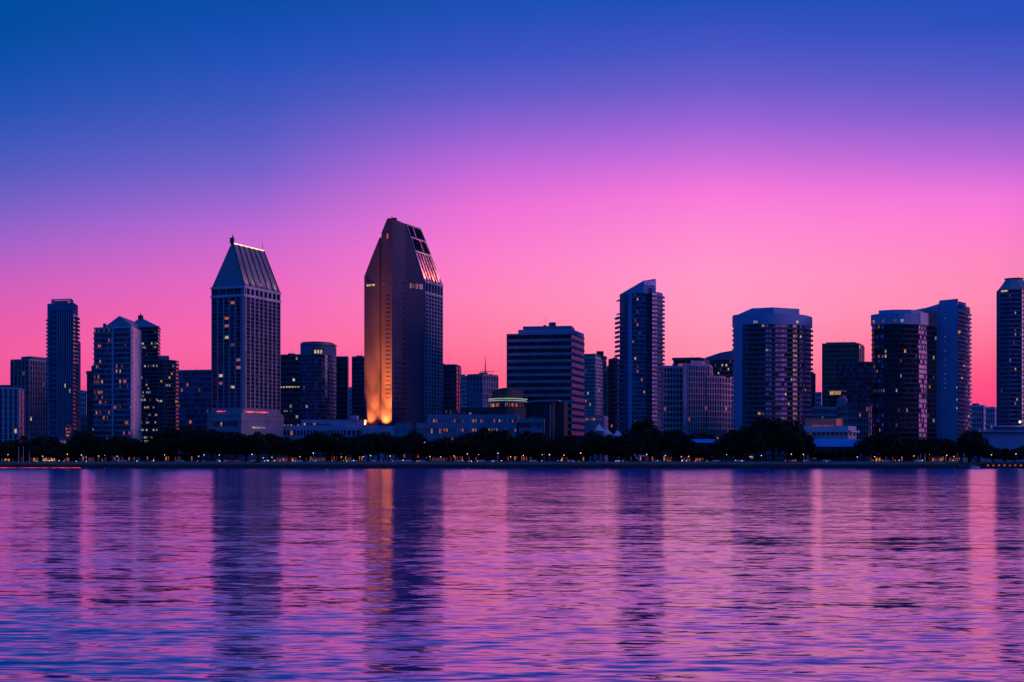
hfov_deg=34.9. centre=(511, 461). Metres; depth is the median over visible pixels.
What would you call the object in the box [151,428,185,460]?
tree
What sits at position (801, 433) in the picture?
tree
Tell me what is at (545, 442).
tree
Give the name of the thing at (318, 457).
kiosk
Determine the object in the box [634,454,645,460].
sculpture
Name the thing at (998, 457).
tree
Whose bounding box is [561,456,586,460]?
arcade
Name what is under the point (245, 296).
hotel tower
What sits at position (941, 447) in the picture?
tree
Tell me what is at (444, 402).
window
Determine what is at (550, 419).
stair tower
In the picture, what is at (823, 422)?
building
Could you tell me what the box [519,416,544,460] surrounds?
waterfront annex
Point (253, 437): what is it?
tree
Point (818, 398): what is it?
background block
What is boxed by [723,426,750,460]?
tree
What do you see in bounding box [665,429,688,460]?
tree
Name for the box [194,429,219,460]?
tree
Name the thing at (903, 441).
tree
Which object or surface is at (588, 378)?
window
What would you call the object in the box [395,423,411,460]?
waterfront annex
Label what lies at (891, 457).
arcade
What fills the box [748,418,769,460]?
tree
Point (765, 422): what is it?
tree
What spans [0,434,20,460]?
window
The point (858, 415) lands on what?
apartment block
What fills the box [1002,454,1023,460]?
tree
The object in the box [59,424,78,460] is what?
pavilion tower
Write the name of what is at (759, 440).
tree
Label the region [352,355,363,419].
office block
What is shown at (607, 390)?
office block
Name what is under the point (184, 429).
tree
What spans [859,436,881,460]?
tree
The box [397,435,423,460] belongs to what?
tree
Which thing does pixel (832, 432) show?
terrace building
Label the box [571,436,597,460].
tree
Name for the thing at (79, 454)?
tree
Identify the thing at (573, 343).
window
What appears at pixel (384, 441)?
tree
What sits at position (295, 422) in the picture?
window
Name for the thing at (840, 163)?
sky
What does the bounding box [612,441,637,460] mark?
tree
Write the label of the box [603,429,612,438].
tent
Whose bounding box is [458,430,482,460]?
tree
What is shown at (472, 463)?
path
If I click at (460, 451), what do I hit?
tree
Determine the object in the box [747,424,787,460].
tree
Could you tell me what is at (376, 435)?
tree
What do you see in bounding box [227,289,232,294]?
window
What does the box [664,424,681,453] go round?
window
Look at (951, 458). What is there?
kiosk
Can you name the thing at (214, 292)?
window
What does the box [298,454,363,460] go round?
arcade
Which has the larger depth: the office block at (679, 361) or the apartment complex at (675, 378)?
the office block at (679, 361)
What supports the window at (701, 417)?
in the apartment complex at (699, 372)
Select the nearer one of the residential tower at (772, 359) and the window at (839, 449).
the window at (839, 449)
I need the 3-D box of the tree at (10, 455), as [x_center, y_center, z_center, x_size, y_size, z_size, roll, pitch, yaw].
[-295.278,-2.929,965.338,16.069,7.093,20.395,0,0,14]
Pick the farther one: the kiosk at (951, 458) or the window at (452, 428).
the window at (452, 428)
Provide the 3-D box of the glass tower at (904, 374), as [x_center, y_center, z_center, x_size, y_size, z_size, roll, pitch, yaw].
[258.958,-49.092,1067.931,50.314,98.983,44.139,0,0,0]
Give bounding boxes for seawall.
[0,464,957,467]
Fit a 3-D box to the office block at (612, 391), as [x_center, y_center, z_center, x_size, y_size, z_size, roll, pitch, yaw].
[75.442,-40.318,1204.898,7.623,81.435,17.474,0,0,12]
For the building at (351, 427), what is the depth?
1038.31 m
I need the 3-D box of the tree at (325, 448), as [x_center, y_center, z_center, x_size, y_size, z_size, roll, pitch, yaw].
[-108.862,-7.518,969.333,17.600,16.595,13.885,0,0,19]
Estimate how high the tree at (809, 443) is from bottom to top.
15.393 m
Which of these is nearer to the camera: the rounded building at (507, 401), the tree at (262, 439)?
the tree at (262, 439)
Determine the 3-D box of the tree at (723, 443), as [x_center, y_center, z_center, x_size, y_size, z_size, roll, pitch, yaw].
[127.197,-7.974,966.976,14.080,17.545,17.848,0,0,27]
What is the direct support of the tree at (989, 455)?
on the ground
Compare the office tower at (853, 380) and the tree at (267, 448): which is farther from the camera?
the office tower at (853, 380)
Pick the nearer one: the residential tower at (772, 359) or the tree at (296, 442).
the tree at (296, 442)
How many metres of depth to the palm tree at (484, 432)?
967.42 m
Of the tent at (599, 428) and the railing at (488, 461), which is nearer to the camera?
the railing at (488, 461)
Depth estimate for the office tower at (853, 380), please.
1176.83 m
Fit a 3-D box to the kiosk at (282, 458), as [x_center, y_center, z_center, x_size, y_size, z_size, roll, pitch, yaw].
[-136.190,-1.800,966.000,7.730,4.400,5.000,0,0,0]
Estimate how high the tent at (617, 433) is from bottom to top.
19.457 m
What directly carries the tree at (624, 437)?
on the ground
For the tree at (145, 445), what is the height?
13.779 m
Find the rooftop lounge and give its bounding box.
[826,390,846,406]
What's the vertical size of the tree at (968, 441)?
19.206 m
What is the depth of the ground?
953.55 m
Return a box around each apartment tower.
[93,316,140,460]
[584,351,607,460]
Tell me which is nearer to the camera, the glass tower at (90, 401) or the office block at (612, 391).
the glass tower at (90, 401)
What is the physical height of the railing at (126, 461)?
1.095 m
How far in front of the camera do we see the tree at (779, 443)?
962.11 m
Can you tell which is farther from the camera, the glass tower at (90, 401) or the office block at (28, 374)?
the office block at (28, 374)
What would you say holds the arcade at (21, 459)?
on the ground
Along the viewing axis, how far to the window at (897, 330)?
1050.21 m
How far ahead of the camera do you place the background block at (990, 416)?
1377.46 m
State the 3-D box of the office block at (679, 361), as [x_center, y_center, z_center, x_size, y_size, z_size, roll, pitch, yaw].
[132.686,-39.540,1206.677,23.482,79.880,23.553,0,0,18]
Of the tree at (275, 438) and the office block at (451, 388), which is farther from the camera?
the office block at (451, 388)
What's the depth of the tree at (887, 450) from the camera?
957.59 m
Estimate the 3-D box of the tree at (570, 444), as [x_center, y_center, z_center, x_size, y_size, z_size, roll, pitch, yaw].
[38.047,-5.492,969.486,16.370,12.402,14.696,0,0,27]
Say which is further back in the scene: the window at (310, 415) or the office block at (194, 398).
the office block at (194, 398)
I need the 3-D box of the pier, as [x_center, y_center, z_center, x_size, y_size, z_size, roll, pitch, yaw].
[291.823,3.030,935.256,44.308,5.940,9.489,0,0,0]
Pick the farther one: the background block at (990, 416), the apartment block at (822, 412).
the background block at (990, 416)
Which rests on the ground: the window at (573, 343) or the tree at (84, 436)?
the tree at (84, 436)
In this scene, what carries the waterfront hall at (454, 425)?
on the ground
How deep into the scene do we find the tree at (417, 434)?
979.39 m
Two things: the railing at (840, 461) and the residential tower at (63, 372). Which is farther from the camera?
the residential tower at (63, 372)
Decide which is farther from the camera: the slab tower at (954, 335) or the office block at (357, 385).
the office block at (357, 385)
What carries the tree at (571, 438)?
on the ground
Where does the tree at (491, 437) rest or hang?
on the ground
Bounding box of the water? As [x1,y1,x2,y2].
[0,468,1023,681]
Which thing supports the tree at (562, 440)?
on the ground
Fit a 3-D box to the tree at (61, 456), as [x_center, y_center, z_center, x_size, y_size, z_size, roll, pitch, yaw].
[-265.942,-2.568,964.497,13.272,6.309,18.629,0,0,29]
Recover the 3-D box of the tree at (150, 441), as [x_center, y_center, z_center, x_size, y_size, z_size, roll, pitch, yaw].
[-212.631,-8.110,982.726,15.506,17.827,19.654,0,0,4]
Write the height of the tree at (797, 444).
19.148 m
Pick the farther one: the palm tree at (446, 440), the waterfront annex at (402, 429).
the waterfront annex at (402, 429)
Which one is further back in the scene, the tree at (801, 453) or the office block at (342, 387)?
the office block at (342, 387)
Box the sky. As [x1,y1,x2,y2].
[0,0,1023,406]
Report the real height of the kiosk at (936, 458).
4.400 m
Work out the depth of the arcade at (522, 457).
985.70 m
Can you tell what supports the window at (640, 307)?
in the residential tower at (641, 322)
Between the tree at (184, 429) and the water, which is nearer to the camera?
the water
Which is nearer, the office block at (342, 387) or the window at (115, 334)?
the window at (115, 334)
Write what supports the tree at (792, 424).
on the ground
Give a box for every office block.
[10,356,46,440]
[179,370,210,460]
[281,353,299,424]
[336,356,348,419]
[349,387,351,419]
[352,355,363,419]
[443,364,460,412]
[461,374,466,407]
[467,358,497,407]
[607,366,607,415]
[608,358,619,460]
[672,354,708,365]
[811,372,815,405]
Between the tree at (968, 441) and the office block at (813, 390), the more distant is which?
the office block at (813, 390)
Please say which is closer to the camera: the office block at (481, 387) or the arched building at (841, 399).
the arched building at (841, 399)
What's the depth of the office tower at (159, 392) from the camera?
1130.70 m
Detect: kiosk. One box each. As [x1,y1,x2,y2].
[32,455,40,460]
[41,455,57,460]
[87,455,95,460]
[276,455,288,460]
[310,455,326,460]
[431,455,448,460]
[682,455,690,460]
[873,455,880,460]
[929,455,942,460]
[946,455,956,460]
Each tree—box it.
[0,451,24,460]
[1,439,29,460]
[18,435,28,460]
[18,447,32,460]
[31,436,61,446]
[48,452,75,460]
[68,428,102,460]
[75,443,93,456]
[91,453,105,460]
[95,439,119,460]
[104,435,130,460]
[120,436,144,460]
[134,440,152,460]
[146,437,165,460]
[149,435,178,460]
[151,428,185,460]
[163,426,207,460]
[178,428,206,460]
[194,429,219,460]
[201,430,216,453]
[209,430,232,459]
[219,431,247,460]
[235,435,254,460]
[243,431,268,461]
[250,436,278,460]
[251,437,270,461]
[263,433,282,459]
[271,441,284,460]
[287,444,315,460]
[288,438,313,459]
[304,431,328,454]
[314,437,338,460]
[327,433,351,460]
[347,437,372,460]
[358,433,372,460]
[369,431,397,459]
[369,431,399,460]
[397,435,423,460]
[403,431,428,460]
[441,437,452,459]
[451,440,472,459]
[453,437,460,459]
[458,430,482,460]
[476,427,491,460]
[484,431,510,459]
[499,429,512,460]
[520,430,531,460]
[529,430,553,460]
[554,437,569,460]
[560,435,579,459]
[565,442,586,460]
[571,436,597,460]
[581,431,599,460]
[586,435,611,460]
[591,435,617,460]
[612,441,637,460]
[616,433,635,460]
[628,428,643,460]
[631,418,660,460]
[636,425,663,460]
[647,432,673,460]
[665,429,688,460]
[674,437,696,455]
[713,435,735,460]
[722,431,746,459]
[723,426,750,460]
[728,432,752,459]
[737,420,769,460]
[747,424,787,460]
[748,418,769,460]
[755,418,780,460]
[767,418,790,460]
[781,419,802,460]
[781,431,804,458]
[789,424,814,460]
[793,445,811,460]
[803,437,816,460]
[851,438,876,460]
[854,434,875,460]
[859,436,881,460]
[870,432,898,460]
[876,431,895,459]
[881,441,903,460]
[887,434,905,460]
[890,435,901,460]
[906,435,925,459]
[922,437,934,460]
[926,438,949,454]
[942,438,957,460]
[948,446,975,461]
[956,429,982,461]
[956,433,982,461]
[972,444,992,461]
[975,434,988,461]
[977,450,1004,460]
[984,447,1013,460]
[992,455,1021,460]
[997,448,1021,460]
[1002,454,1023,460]
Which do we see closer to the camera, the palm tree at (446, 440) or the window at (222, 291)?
the palm tree at (446, 440)
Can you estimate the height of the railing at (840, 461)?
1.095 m
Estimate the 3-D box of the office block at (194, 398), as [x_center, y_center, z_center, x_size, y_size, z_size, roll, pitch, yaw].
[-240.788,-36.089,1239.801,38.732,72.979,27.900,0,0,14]
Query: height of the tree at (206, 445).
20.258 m
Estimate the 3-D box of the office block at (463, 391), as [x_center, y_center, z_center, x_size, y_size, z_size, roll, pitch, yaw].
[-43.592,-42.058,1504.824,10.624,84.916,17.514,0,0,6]
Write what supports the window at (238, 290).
in the hotel tower at (245, 296)
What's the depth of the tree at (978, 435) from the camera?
981.96 m
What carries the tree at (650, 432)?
on the ground
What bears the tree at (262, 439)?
on the ground
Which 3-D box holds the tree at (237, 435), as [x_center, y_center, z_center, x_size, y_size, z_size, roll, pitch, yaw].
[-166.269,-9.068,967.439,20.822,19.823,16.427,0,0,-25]
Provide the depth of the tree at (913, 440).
968.99 m
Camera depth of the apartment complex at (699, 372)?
1124.24 m
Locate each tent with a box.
[595,424,606,460]
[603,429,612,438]
[613,430,620,456]
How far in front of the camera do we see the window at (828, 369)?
1304.78 m
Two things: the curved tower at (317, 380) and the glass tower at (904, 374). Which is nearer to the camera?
the glass tower at (904, 374)
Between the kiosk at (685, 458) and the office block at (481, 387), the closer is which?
the kiosk at (685, 458)
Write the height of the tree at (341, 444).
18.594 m
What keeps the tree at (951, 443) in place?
on the ground
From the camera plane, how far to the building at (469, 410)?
1177.61 m
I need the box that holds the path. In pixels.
[0,463,945,463]
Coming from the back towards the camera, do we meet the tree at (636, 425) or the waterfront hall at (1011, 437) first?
the waterfront hall at (1011, 437)
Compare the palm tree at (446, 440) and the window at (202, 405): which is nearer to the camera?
the palm tree at (446, 440)
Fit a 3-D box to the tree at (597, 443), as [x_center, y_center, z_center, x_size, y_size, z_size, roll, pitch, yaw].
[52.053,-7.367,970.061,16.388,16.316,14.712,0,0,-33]
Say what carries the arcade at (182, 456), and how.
on the ground
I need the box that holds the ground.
[0,462,1022,464]
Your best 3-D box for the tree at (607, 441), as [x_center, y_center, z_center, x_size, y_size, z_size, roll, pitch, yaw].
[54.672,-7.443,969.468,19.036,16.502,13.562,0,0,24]
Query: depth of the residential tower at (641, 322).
1050.30 m
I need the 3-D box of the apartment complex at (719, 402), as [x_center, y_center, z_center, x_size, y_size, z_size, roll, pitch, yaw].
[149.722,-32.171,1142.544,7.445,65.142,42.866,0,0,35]
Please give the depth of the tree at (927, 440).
979.22 m
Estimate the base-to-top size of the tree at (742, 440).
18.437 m
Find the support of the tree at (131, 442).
on the ground
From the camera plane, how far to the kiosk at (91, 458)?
966.00 m
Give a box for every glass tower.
[86,365,93,460]
[871,310,936,457]
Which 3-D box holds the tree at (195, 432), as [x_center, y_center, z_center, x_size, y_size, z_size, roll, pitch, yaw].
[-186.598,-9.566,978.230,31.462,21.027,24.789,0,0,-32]
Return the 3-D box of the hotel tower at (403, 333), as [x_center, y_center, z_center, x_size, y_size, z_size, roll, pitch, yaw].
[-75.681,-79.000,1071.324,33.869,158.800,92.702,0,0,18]
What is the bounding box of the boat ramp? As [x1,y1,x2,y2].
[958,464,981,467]
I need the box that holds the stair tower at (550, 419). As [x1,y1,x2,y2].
[543,402,555,460]
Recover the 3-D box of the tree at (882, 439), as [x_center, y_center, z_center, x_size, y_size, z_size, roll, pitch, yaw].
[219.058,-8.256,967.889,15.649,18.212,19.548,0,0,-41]
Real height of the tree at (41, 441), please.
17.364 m
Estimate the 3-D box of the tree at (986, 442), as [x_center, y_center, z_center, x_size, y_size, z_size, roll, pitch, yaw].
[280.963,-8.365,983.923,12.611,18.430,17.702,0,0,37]
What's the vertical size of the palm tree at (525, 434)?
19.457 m
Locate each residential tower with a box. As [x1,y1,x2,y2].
[46,299,80,460]
[615,279,664,460]
[732,307,812,460]
[996,276,1023,424]
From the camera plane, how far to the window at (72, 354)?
1053.04 m
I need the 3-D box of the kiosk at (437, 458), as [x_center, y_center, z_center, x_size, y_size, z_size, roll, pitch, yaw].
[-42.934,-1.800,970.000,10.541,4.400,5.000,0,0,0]
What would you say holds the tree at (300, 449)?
on the ground
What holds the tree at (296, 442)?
on the ground
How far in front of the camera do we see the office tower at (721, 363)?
1226.00 m
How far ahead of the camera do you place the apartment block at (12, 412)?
1088.10 m
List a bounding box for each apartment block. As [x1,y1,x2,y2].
[0,385,24,460]
[811,406,837,418]
[838,403,871,460]
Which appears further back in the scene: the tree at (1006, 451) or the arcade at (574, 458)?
the arcade at (574, 458)
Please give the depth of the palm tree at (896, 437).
960.84 m
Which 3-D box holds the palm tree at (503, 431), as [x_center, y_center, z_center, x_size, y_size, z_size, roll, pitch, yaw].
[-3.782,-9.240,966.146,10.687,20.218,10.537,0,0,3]
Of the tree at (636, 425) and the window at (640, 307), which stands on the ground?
the tree at (636, 425)
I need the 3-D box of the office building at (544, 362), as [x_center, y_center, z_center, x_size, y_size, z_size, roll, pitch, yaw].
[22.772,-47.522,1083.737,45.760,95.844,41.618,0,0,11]
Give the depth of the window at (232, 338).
1007.76 m
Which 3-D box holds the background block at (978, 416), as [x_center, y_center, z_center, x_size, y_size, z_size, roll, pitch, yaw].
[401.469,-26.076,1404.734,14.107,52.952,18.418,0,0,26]
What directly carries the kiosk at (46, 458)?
on the road
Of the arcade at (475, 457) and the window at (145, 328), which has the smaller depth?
the arcade at (475, 457)
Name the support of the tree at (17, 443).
on the ground
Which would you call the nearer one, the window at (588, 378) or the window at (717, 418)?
the window at (717, 418)
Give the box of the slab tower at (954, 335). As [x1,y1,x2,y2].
[916,299,971,461]
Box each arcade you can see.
[13,457,41,460]
[144,454,201,460]
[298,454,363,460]
[427,454,492,460]
[499,454,538,460]
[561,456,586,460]
[626,454,681,460]
[873,454,959,461]
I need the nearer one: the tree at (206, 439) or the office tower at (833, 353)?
the tree at (206, 439)
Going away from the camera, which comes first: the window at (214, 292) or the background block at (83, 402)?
the window at (214, 292)
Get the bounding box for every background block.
[81,390,86,414]
[81,415,86,460]
[816,392,821,405]
[970,403,986,461]
[986,407,995,430]
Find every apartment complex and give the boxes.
[663,363,687,453]
[688,360,712,434]
[706,374,733,460]
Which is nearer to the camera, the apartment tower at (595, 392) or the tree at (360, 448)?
the tree at (360, 448)
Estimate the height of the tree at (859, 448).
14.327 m
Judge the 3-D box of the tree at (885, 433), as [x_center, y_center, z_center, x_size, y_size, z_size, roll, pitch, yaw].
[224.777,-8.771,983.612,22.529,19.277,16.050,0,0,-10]
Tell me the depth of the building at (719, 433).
1037.94 m
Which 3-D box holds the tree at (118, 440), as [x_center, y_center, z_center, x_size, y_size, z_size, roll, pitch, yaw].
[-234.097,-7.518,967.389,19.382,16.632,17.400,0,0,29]
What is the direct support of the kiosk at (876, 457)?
on the road
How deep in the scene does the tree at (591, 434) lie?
977.81 m
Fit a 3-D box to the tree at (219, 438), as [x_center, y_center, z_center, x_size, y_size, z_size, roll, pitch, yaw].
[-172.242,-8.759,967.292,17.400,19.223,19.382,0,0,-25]
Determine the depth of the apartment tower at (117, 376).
990.47 m
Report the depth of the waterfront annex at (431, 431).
993.30 m
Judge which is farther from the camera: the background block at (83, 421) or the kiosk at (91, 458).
the background block at (83, 421)
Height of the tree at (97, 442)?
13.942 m
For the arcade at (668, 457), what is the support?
on the ground
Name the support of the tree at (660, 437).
on the ground
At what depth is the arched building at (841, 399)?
1117.99 m
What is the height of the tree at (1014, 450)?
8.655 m
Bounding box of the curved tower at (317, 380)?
[300,341,336,424]
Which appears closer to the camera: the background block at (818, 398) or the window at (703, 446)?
the window at (703, 446)
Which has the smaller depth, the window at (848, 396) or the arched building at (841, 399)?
the arched building at (841, 399)
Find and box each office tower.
[135,313,178,460]
[705,351,732,376]
[822,342,864,406]
[836,356,871,403]
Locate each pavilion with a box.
[691,439,721,461]
[810,439,861,460]
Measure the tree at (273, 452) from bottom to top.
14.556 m
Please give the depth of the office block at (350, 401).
1498.56 m
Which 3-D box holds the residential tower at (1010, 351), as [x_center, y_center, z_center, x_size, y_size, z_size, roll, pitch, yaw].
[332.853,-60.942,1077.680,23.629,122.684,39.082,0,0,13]
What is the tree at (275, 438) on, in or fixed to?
on the ground
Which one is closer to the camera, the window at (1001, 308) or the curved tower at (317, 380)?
the window at (1001, 308)
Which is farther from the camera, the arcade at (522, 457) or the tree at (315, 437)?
the arcade at (522, 457)
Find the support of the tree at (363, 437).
on the ground
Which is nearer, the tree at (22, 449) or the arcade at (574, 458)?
the tree at (22, 449)
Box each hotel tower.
[207,235,283,461]
[362,218,442,460]
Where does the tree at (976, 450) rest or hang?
on the ground
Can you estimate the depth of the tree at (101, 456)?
970.75 m
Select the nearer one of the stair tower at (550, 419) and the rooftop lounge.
the stair tower at (550, 419)
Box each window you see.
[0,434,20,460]
[26,392,46,440]
[51,345,77,460]
[94,333,134,460]
[138,327,178,460]
[179,404,210,460]
[212,290,218,294]
[213,316,278,425]
[220,289,225,294]
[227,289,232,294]
[234,288,240,293]
[281,405,299,424]
[301,374,333,419]
[395,310,441,422]
[443,397,460,412]
[446,428,518,458]
[507,342,583,435]
[585,375,604,415]
[620,306,662,460]
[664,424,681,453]
[689,417,706,432]
[700,444,705,459]
[707,444,712,459]
[708,418,731,432]
[744,334,810,457]
[822,368,834,405]
[838,448,842,459]
[845,395,871,402]
[872,329,936,453]
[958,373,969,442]
[997,303,1023,424]
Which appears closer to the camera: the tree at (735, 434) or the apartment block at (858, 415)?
the tree at (735, 434)
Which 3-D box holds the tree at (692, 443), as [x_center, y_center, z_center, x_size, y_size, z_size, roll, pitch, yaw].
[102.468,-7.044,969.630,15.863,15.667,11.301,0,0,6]
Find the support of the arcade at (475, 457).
on the ground
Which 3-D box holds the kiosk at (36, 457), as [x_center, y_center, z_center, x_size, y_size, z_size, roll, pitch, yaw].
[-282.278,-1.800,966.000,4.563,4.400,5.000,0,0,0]
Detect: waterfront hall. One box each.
[427,413,518,460]
[977,425,1023,461]
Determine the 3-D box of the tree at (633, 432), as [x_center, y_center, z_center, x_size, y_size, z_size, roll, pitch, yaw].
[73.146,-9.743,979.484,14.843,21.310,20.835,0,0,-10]
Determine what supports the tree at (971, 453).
on the ground
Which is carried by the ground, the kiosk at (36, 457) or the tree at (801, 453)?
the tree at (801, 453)
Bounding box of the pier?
[979,461,1023,467]
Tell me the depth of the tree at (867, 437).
978.50 m
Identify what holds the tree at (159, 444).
on the ground
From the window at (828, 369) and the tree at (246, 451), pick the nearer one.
the tree at (246, 451)
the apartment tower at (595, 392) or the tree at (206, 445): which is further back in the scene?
the apartment tower at (595, 392)
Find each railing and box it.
[0,461,252,462]
[260,461,716,462]
[723,461,957,462]
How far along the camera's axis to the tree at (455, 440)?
977.16 m
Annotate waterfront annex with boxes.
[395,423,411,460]
[417,423,441,460]
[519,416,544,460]
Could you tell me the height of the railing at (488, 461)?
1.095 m
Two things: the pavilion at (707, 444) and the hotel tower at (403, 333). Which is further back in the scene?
the hotel tower at (403, 333)
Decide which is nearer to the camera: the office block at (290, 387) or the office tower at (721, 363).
the office block at (290, 387)
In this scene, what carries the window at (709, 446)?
in the pavilion at (707, 444)
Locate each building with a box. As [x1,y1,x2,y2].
[284,416,367,453]
[460,407,488,413]
[488,388,567,460]
[507,322,584,438]
[689,424,732,461]
[803,426,859,460]
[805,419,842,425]
[837,396,847,406]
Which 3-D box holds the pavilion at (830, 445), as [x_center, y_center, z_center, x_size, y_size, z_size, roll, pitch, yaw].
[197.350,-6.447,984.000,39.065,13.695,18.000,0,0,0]
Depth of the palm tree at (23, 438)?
983.63 m

